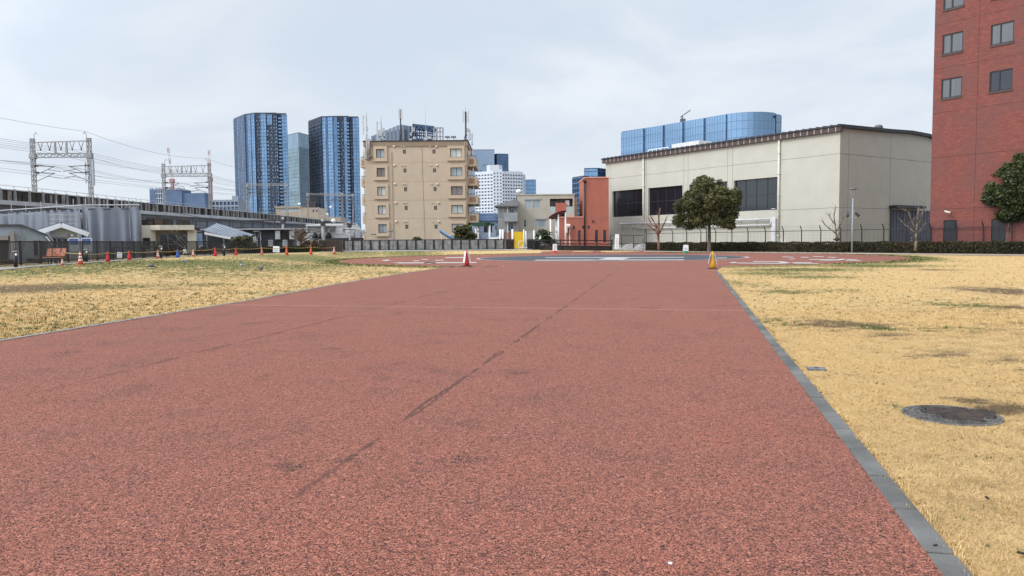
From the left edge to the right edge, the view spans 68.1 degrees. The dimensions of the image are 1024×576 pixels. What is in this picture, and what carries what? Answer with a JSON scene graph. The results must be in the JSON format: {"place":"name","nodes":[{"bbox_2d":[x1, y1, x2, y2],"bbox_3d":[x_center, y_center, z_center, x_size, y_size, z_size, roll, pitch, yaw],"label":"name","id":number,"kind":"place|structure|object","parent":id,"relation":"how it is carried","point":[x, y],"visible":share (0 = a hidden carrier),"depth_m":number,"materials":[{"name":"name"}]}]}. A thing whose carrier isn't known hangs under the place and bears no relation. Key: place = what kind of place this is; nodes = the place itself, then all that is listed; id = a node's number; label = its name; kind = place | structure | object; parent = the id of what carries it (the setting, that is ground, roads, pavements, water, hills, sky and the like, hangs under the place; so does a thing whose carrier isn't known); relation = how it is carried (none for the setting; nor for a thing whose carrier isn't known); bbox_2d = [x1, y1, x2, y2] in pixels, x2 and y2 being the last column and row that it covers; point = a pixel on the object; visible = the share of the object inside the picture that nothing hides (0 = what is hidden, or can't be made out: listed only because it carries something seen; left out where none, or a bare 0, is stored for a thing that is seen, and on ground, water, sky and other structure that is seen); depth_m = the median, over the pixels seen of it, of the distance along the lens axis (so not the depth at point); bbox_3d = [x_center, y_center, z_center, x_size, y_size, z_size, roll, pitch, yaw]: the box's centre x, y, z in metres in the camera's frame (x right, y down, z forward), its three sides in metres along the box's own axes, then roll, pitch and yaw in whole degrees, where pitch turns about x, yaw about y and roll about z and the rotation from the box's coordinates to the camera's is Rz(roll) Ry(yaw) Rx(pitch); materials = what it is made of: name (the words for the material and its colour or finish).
{"place":"outdoors","nodes":[
{"label":"outdoors","id":0,"kind":"place"},
{"bbox_2d":[0,251,332,269],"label":"path","id":1,"kind":"structure","parent":0,"point":[11,267],"depth_m":42.73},
{"bbox_2d":[12,251,17,266],"bbox_3d":[-24.140,-1.403,36.839,0.260,0.815,0.254,-1,4,0],"label":"bollard light","id":2,"kind":"object","parent":1,"relation":"on","point":[15,259],"visible":0.96,"depth_m":36.77,"materials":[{"name":"black paint"}]},
{"bbox_2d":[164,217,189,255],"bbox_3d":[-27.475,-4.193,61.790,2.424,3.209,0.998,-2,4,-27],"label":"bare tree","id":3,"kind":"object","parent":1,"relation":"on","point":[180,237],"visible":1,"depth_m":61.83,"materials":[{"name":"brown plant"}]},
{"bbox_2d":[0,256,445,338],"bbox_3d":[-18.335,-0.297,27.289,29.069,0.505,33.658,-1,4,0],"label":"grass","id":4,"kind":"structure","parent":0,"point":[117,310],"depth_m":22.42,"materials":[{"name":"beige plant"}]},
{"bbox_2d":[0,0,934,237],"label":"sky","id":5,"kind":"structure","parent":0,"point":[551,86],"materials":[{"name":"white"}]},
{"bbox_2d":[0,266,942,575],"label":"track","id":6,"kind":"structure","parent":0,"point":[454,420],"depth_m":5.64,"materials":[{"name":"rubber"}]},
{"bbox_2d":[0,265,458,340],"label":"kerb edging","id":7,"kind":"object","parent":6,"relation":"on","point":[185,310],"visible":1,"depth_m":16.31,"materials":[{"name":"grey concrete"}]},
{"bbox_2d":[708,251,716,268],"bbox_3d":[10.034,-1.396,37.919,0.453,0.882,0.453,0,4,14],"label":"traffic cone","id":8,"kind":"object","parent":6,"relation":"on","point":[712,263],"visible":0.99,"depth_m":37.83,"materials":[{"name":"yellow plastic"}]},
{"bbox_2d":[716,271,972,575],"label":"kerb","id":9,"kind":"structure","parent":6,"relation":"on","point":[926,535],"depth_m":4.67,"materials":[{"name":"concrete"}]},
{"bbox_2d":[0,250,1023,575],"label":"lawn","id":10,"kind":"structure","parent":0,"point":[932,262],"depth_m":16.95,"materials":[{"name":"beige plant"}]},
{"bbox_2d":[0,224,58,261],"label":"grey house","id":11,"kind":"structure","parent":10,"relation":"on","point":[6,233],"depth_m":46.92,"materials":[{"name":"white paint"}]},
{"bbox_2d":[42,248,65,263],"bbox_3d":[-24.906,-1.728,41.258,0.930,0.840,0.772,-1,4,-10],"label":"park bench","id":12,"kind":"object","parent":10,"relation":"on","point":[59,252],"visible":0.98,"depth_m":41.43,"materials":[{"name":"orange wood"}]},
{"bbox_2d":[37,214,89,258],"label":"gabled house","id":13,"kind":"structure","parent":10,"relation":"on","point":[57,232],"depth_m":54.55,"materials":[{"name":"beige"}]},
{"bbox_2d":[112,246,156,259],"bbox_3d":[-26.122,-2.387,52.653,0.129,0.950,7.307,-1,4,-5],"label":"handrail fence","id":14,"kind":"object","parent":10,"relation":"on","point":[113,257],"visible":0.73,"depth_m":52.16,"materials":[{"name":"metal"}]},
{"bbox_2d":[0,240,304,264],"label":"picket fence","id":15,"kind":"object","parent":10,"relation":"on","point":[38,256],"visible":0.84,"depth_m":50.91,"materials":[{"name":"metal"}]},
{"bbox_2d":[141,217,196,252],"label":"flat roofed building","id":16,"kind":"structure","parent":10,"relation":"on","point":[155,228],"depth_m":80.81,"materials":[{"name":"concrete"}]},
{"bbox_2d":[158,233,185,250],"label":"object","id":17,"kind":"structure","parent":16,"relation":"in","point":[162,237],"depth_m":82.24,"materials":[{"name":"glass"}]},
{"bbox_2d":[204,223,252,244],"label":"metal canopy","id":18,"kind":"object","parent":10,"relation":"on","point":[224,231],"visible":0.72,"depth_m":91.63,"materials":[{"name":"white metal"}]},
{"bbox_2d":[228,235,256,252],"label":"shrub","id":19,"kind":"object","parent":10,"relation":"on","point":[243,238],"visible":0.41,"depth_m":83.45,"materials":[{"name":"green plant"}]},
{"bbox_2d":[237,245,320,253],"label":"fence","id":20,"kind":"object","parent":10,"relation":"on","point":[315,249],"visible":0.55,"depth_m":80.50,"materials":[{"name":"black metal"}]},
{"bbox_2d":[287,225,314,245],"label":"bare tree","id":21,"kind":"object","parent":10,"relation":"on","point":[300,236],"visible":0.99,"depth_m":87.74,"materials":[{"name":"brown plant"}]},
{"bbox_2d":[300,239,323,249],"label":"shrub","id":22,"kind":"object","parent":10,"relation":"on","point":[312,243],"visible":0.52,"depth_m":87.41,"materials":[{"name":"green plant"}]},
{"bbox_2d":[319,240,342,251],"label":"board fence","id":23,"kind":"object","parent":10,"relation":"on","point":[327,245],"visible":0.9,"depth_m":84.88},
{"bbox_2d":[343,239,504,250],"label":"board fence","id":24,"kind":"object","parent":10,"relation":"on","point":[429,244],"visible":0.96,"depth_m":89.23,"materials":[{"name":"black paint"}]},
{"bbox_2d":[372,249,531,250],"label":"path edging","id":25,"kind":"object","parent":10,"relation":"on","point":[428,250],"visible":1,"depth_m":87.26,"materials":[{"name":"grey concrete"}]},
{"bbox_2d":[453,224,477,238],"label":"shrub","id":26,"kind":"object","parent":10,"relation":"on","point":[464,231],"visible":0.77,"depth_m":97.73,"materials":[{"name":"green plant"}]},
{"bbox_2d":[472,222,504,238],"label":"play tower","id":27,"kind":"structure","parent":10,"relation":"on","point":[478,224],"depth_m":100.88,"materials":[{"name":"white metal"}]},
{"bbox_2d":[506,239,513,248],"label":"board fence","id":28,"kind":"object","parent":10,"relation":"on","point":[509,243],"visible":0.93,"depth_m":91.33,"materials":[{"name":"black paint"}]},
{"bbox_2d":[499,229,522,248],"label":"climbing wall","id":29,"kind":"structure","parent":10,"relation":"on","point":[518,236],"depth_m":100.71,"materials":[{"name":"paint"}]},
{"bbox_2d":[518,229,534,248],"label":"gateway","id":30,"kind":"object","parent":10,"relation":"on","point":[524,245],"visible":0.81,"depth_m":96.26,"materials":[{"name":"white paint"}]},
{"bbox_2d":[527,239,539,249],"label":"board fence","id":31,"kind":"object","parent":10,"relation":"on","point":[533,244],"visible":0.93,"depth_m":91.64,"materials":[{"name":"black paint"}]},
{"bbox_2d":[531,229,556,244],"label":"shrub","id":32,"kind":"object","parent":10,"relation":"on","point":[543,233],"visible":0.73,"depth_m":101.88,"materials":[{"name":"green plant"}]},
{"bbox_2d":[548,210,565,245],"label":"play canopy","id":33,"kind":"object","parent":10,"relation":"on","point":[558,214],"visible":0.76,"depth_m":103.28,"materials":[{"name":"white metal"}]},
{"bbox_2d":[540,239,612,250],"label":"rail fence","id":34,"kind":"object","parent":10,"relation":"on","point":[579,247],"visible":0.92,"depth_m":91.74,"materials":[{"name":"brown metal"}]},
{"bbox_2d":[614,234,619,250],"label":"banner sign","id":35,"kind":"object","parent":10,"relation":"on","point":[616,241],"visible":1,"depth_m":96.83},
{"bbox_2d":[339,253,907,266],"bbox_3d":[8.194,-2.550,63.456,44.426,0.001,44.530,-1,4,0],"label":"helipad","id":36,"kind":"object","parent":10,"relation":"on","point":[786,257],"visible":0.78,"depth_m":52.61,"materials":[{"name":"rubber"}]},
{"bbox_2d":[463,250,471,265],"bbox_3d":[-2.690,-1.766,45.149,0.484,0.940,0.484,-2,4,-22],"label":"traffic cone","id":37,"kind":"object","parent":36,"relation":"on","point":[466,259],"visible":0.98,"depth_m":45.07,"materials":[{"name":"red plastic"}]},
{"bbox_2d":[480,255,744,260],"bbox_3d":[8.178,-2.560,63.468,21.800,0.001,21.800,-1,4,0],"label":"helipad","id":38,"kind":"object","parent":36,"relation":"on","point":[544,258],"visible":0.84,"depth_m":61.45,"materials":[{"name":"asphalt"}]},
{"bbox_2d":[382,256,860,263],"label":"painted markings","id":39,"kind":"object","parent":36,"relation":"on","point":[621,258],"visible":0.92,"depth_m":55.12,"materials":[{"name":"white paint"}]},
{"bbox_2d":[316,252,932,267],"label":"grass tufts","id":40,"kind":"object","parent":36,"relation":"on","point":[911,258],"visible":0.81,"depth_m":57.45,"materials":[{"name":"beige plant"}]},
{"bbox_2d":[610,235,643,249],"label":"service fence","id":41,"kind":"object","parent":10,"relation":"on","point":[621,245],"visible":0.75,"depth_m":102.94,"materials":[{"name":"metal"}]},
{"bbox_2d":[806,366,826,370],"bbox_3d":[3.471,0.934,8.649,0.203,0.056,0.182,0,4,13],"label":"utility cover","id":42,"kind":"object","parent":10,"relation":"on","point":[816,368],"visible":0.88,"depth_m":8.60,"materials":[{"name":"grey metal"}]},
{"bbox_2d":[820,205,845,241],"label":"bare tree","id":43,"kind":"object","parent":10,"relation":"on","point":[836,239],"visible":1,"depth_m":78.32,"materials":[{"name":"brown plant"}]},
{"bbox_2d":[644,240,1023,253],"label":"hedge","id":44,"kind":"object","parent":10,"relation":"on","point":[982,247],"visible":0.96,"depth_m":75.70,"materials":[{"name":"green plant"}]},
{"bbox_2d":[644,251,1023,255],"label":"path by hedge","id":45,"kind":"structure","parent":10,"relation":"on","point":[861,253],"depth_m":69.31,"materials":[{"name":"red asphalt"}]},
{"bbox_2d":[646,208,668,250],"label":"bare tree","id":46,"kind":"object","parent":45,"relation":"on","point":[658,231],"visible":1,"depth_m":92.25,"materials":[{"name":"brown plant"}]},
{"bbox_2d":[670,175,742,251],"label":"tree","id":47,"kind":"object","parent":45,"relation":"on","point":[703,201],"visible":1,"depth_m":84.56,"materials":[{"name":"green plant"}]},
{"bbox_2d":[645,220,1023,243],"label":"security fence","id":48,"kind":"object","parent":10,"relation":"on","point":[883,236],"visible":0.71,"depth_m":77.53,"materials":[{"name":"black metal"}]},
{"bbox_2d":[847,188,859,252],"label":"street lamp","id":49,"kind":"object","parent":10,"relation":"on","point":[856,214],"visible":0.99,"depth_m":75.67,"materials":[{"name":"metal"}]},
{"bbox_2d":[720,273,1023,575],"bbox_3d":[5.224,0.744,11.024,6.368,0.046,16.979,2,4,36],"label":"grass","id":50,"kind":"structure","parent":10,"relation":"on","point":[1005,519],"depth_m":6.01,"materials":[{"name":"beige plant"}]},
{"bbox_2d":[895,201,926,250],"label":"bare tree","id":51,"kind":"object","parent":10,"relation":"on","point":[915,238],"visible":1,"depth_m":69.25,"materials":[{"name":"brown plant"}]},
{"bbox_2d":[901,405,1003,426],"bbox_3d":[3.711,1.069,6.364,0.791,0.048,0.749,-1,4,0],"label":"manhole cover","id":52,"kind":"object","parent":10,"relation":"on","point":[956,415],"visible":0.99,"depth_m":6.30,"materials":[{"name":"metal"}]},
{"bbox_2d":[980,151,1023,241],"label":"tree","id":53,"kind":"object","parent":10,"relation":"on","point":[1008,193],"visible":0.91,"depth_m":64.95,"materials":[{"name":"green plant"}]},
{"bbox_2d":[528,251,661,254],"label":"entry path","id":54,"kind":"structure","parent":0,"point":[572,252],"depth_m":86.54,"materials":[{"name":"rubber"}]},
{"bbox_2d":[720,265,1023,340],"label":"grass","id":55,"kind":"structure","parent":0,"point":[888,302],"depth_m":17.77,"materials":[{"name":"beige plant"}]},
{"bbox_3d":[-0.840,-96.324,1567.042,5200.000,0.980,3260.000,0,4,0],"label":"ground","id":56,"kind":"structure","parent":0,"visible":0},
{"bbox_2d":[0,198,141,255],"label":"scaffolded building","id":57,"kind":"structure","parent":56,"relation":"on","point":[98,223],"depth_m":67.96,"materials":[{"name":"metal"}]},
{"bbox_2d":[0,185,346,247],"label":"railway viaduct","id":58,"kind":"object","parent":56,"relation":"on","point":[17,199],"visible":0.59,"depth_m":133.33,"materials":[{"name":"concrete"}]},
{"bbox_2d":[29,132,94,206],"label":"overhead line gantry","id":59,"kind":"object","parent":58,"relation":"on","point":[90,165],"visible":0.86,"depth_m":113.61,"materials":[{"name":"white metal"}]},
{"bbox_2d":[2,118,324,184],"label":"overhead wire","id":60,"kind":"object","parent":59,"relation":"attached to","point":[137,148],"visible":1,"depth_m":124.07,"materials":[{"name":"grey metal"}]},
{"bbox_2d":[161,159,212,218],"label":"overhead line gantry","id":61,"kind":"object","parent":58,"relation":"on","point":[165,176],"visible":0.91,"depth_m":153.73,"materials":[{"name":"white metal"}]},
{"bbox_2d":[245,183,288,223],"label":"overhead line gantry","id":62,"kind":"object","parent":58,"relation":"on","point":[285,192],"visible":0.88,"depth_m":201.27,"materials":[{"name":"white metal"}]},
{"bbox_2d":[306,193,343,222],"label":"overhead line gantry","id":63,"kind":"object","parent":58,"relation":"on","point":[308,194],"visible":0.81,"depth_m":270.30,"materials":[{"name":"white metal"}]},
{"bbox_2d":[324,193,353,222],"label":"overhead line gantry","id":64,"kind":"object","parent":58,"relation":"attached to","point":[326,200],"visible":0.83,"depth_m":290.34,"materials":[{"name":"white metal"}]},
{"bbox_2d":[149,188,209,244],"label":"office building","id":65,"kind":"structure","parent":56,"relation":"on","point":[185,197],"depth_m":517.04,"materials":[{"name":"blue glass"},{"name":"dark glass"}]},
{"bbox_2d":[167,147,174,188],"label":"tower crane","id":66,"kind":"object","parent":65,"relation":"on","point":[173,182],"visible":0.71,"depth_m":525.38,"materials":[{"name":"white metal"}]},
{"bbox_2d":[212,196,244,210],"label":"apartments","id":67,"kind":"structure","parent":56,"relation":"on","point":[237,202],"depth_m":478.47,"materials":[{"name":"grey concrete"}]},
{"bbox_2d":[195,220,275,230],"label":"elevated walkway","id":68,"kind":"structure","parent":56,"relation":"on","point":[217,221],"depth_m":107.60,"materials":[{"name":"metal"}]},
{"bbox_2d":[200,228,313,250],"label":"dark shed","id":69,"kind":"structure","parent":56,"relation":"on","point":[279,235],"depth_m":98.61,"materials":[{"name":"grey metal"}]},
{"bbox_2d":[233,113,288,214],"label":"glass tower","id":70,"kind":"structure","parent":56,"relation":"on","point":[260,143],"depth_m":715.87,"materials":[{"name":"blue glass"}]},
{"bbox_2d":[254,217,289,227],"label":"utility pole","id":71,"kind":"object","parent":56,"relation":"on","point":[282,221],"visible":0.38,"depth_m":103.55,"materials":[{"name":"concrete"}]},
{"bbox_2d":[288,132,309,206],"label":"office tower","id":72,"kind":"structure","parent":56,"relation":"on","point":[298,155],"depth_m":902.17,"materials":[{"name":"blue glass"}]},
{"bbox_2d":[274,200,345,242],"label":"beige building","id":73,"kind":"structure","parent":56,"relation":"on","point":[301,211],"depth_m":328.65,"materials":[{"name":"concrete"}]},
{"bbox_2d":[316,215,329,239],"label":"utility pole","id":74,"kind":"object","parent":56,"relation":"on","point":[322,222],"visible":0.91,"depth_m":103.54,"materials":[{"name":"concrete"}]},
{"bbox_2d":[308,116,360,228],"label":"glass tower","id":75,"kind":"structure","parent":56,"relation":"on","point":[334,156],"depth_m":730.78,"materials":[{"name":"blue glass"}]},
{"bbox_2d":[306,223,364,244],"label":"white building","id":76,"kind":"structure","parent":56,"relation":"on","point":[338,232],"depth_m":125.52,"materials":[{"name":"metal"}]},
{"bbox_2d":[371,124,443,140],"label":"works building","id":77,"kind":"structure","parent":56,"relation":"on","point":[393,133],"depth_m":214.51,"materials":[{"name":"blue metal"}]},
{"bbox_2d":[360,139,479,240],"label":"apartment block","id":78,"kind":"structure","parent":56,"relation":"on","point":[422,189],"depth_m":115.29,"materials":[{"name":"beige concrete"}]},
{"bbox_2d":[376,121,385,140],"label":"antenna mast","id":79,"kind":"object","parent":78,"relation":"on","point":[381,132],"visible":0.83,"depth_m":116.58,"materials":[{"name":"metal"}]},
{"bbox_2d":[462,108,472,145],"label":"antenna mast","id":80,"kind":"object","parent":78,"relation":"on","point":[470,137],"visible":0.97,"depth_m":115.59,"materials":[{"name":"metal"}]},
{"bbox_2d":[471,149,493,231],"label":"office tower","id":81,"kind":"structure","parent":56,"relation":"on","point":[485,157],"depth_m":941.56,"materials":[{"name":"blue glass"}]},
{"bbox_2d":[475,213,497,238],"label":"blue house","id":82,"kind":"structure","parent":56,"relation":"on","point":[489,217],"depth_m":117.73,"materials":[{"name":"blue paint"}]},
{"bbox_2d":[475,165,525,212],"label":"hotel","id":83,"kind":"structure","parent":56,"relation":"on","point":[497,185],"depth_m":699.00,"materials":[{"name":"white concrete"}]},
{"bbox_2d":[494,154,508,170],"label":"office tower","id":84,"kind":"structure","parent":56,"relation":"on","point":[501,159],"depth_m":954.05,"materials":[{"name":"blue glass"}]},
{"bbox_2d":[494,199,517,238],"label":"grey house","id":85,"kind":"structure","parent":56,"relation":"on","point":[508,216],"depth_m":111.59,"materials":[{"name":"paint"}]},
{"bbox_2d":[525,179,535,193],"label":"office tower","id":86,"kind":"structure","parent":56,"relation":"on","point":[530,186],"depth_m":794.62,"materials":[{"name":"blue glass"}]},
{"bbox_2d":[516,194,576,244],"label":"beige house","id":87,"kind":"structure","parent":56,"relation":"on","point":[535,211],"depth_m":114.54,"materials":[{"name":"paint"}]},
{"bbox_2d":[536,219,545,226],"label":"window","id":88,"kind":"structure","parent":87,"relation":"in","point":[539,222],"depth_m":114.71,"materials":[{"name":"glass"}]},
{"bbox_2d":[572,176,587,216],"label":"office tower","id":89,"kind":"structure","parent":56,"relation":"on","point":[575,185],"depth_m":604.17,"materials":[{"name":"blue glass"}]},
{"bbox_2d":[555,177,608,245],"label":"red annex","id":90,"kind":"object","parent":56,"relation":"on","point":[591,222],"visible":0.88,"depth_m":111.61,"materials":[{"name":"paint"}]},
{"bbox_2d":[584,168,605,176],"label":"office tower","id":91,"kind":"structure","parent":56,"relation":"on","point":[594,172],"depth_m":636.36,"materials":[{"name":"blue glass"}]},
{"bbox_2d":[621,112,781,155],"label":"glass office","id":92,"kind":"structure","parent":56,"relation":"on","point":[730,126],"depth_m":498.49,"materials":[{"name":"blue glass"}]},
{"bbox_2d":[601,124,931,245],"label":"sports hall","id":93,"kind":"structure","parent":56,"relation":"on","point":[804,179],"depth_m":97.42,"materials":[{"name":"concrete"}]},
{"bbox_2d":[614,189,641,216],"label":"window","id":94,"kind":"structure","parent":93,"relation":"in","point":[627,203],"depth_m":120.20,"materials":[{"name":"glass"}]},
{"bbox_2d":[650,185,682,214],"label":"window","id":95,"kind":"structure","parent":93,"relation":"in","point":[663,198],"depth_m":113.62,"materials":[{"name":"glass"}]},
{"bbox_2d":[735,177,776,210],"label":"window","id":96,"kind":"structure","parent":93,"relation":"in","point":[758,194],"depth_m":99.44,"materials":[{"name":"glass"}]},
{"bbox_2d":[890,210,929,243],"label":"shutter door","id":97,"kind":"structure","parent":93,"relation":"in","point":[900,235],"depth_m":97.95,"materials":[{"name":"grey metal"}]},
{"bbox_2d":[929,0,1023,243],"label":"office tower","id":98,"kind":"structure","parent":56,"relation":"on","point":[978,115],"depth_m":68.15,"materials":[{"name":"red brick"}]},
{"bbox_2d":[944,220,956,240],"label":"door","id":99,"kind":"structure","parent":98,"relation":"in","point":[947,236],"depth_m":70.34,"materials":[{"name":"grey metal"}]},
{"bbox_2d":[940,76,961,100],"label":"window","id":100,"kind":"structure","parent":98,"relation":"in","point":[951,87],"depth_m":69.68,"materials":[{"name":"grey glass"}]},
{"bbox_2d":[941,31,963,56],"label":"window","id":101,"kind":"structure","parent":98,"relation":"in","point":[952,43],"depth_m":69.44,"materials":[{"name":"grey glass"}]},
{"bbox_2d":[942,0,964,11],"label":"window","id":102,"kind":"structure","parent":98,"relation":"in","point":[949,5],"depth_m":69.29,"materials":[{"name":"grey glass"}]},
{"bbox_2d":[992,219,1005,240],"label":"door","id":103,"kind":"structure","parent":98,"relation":"in","point":[1002,237],"depth_m":66.90,"materials":[{"name":"grey metal"}]},
{"bbox_2d":[988,68,1012,93],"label":"window","id":104,"kind":"structure","parent":98,"relation":"in","point":[1001,80],"depth_m":66.25,"materials":[{"name":"grey glass"}]},
{"bbox_2d":[989,21,1013,47],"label":"window","id":105,"kind":"structure","parent":98,"relation":"in","point":[1002,33],"depth_m":66.00,"materials":[{"name":"grey glass"}]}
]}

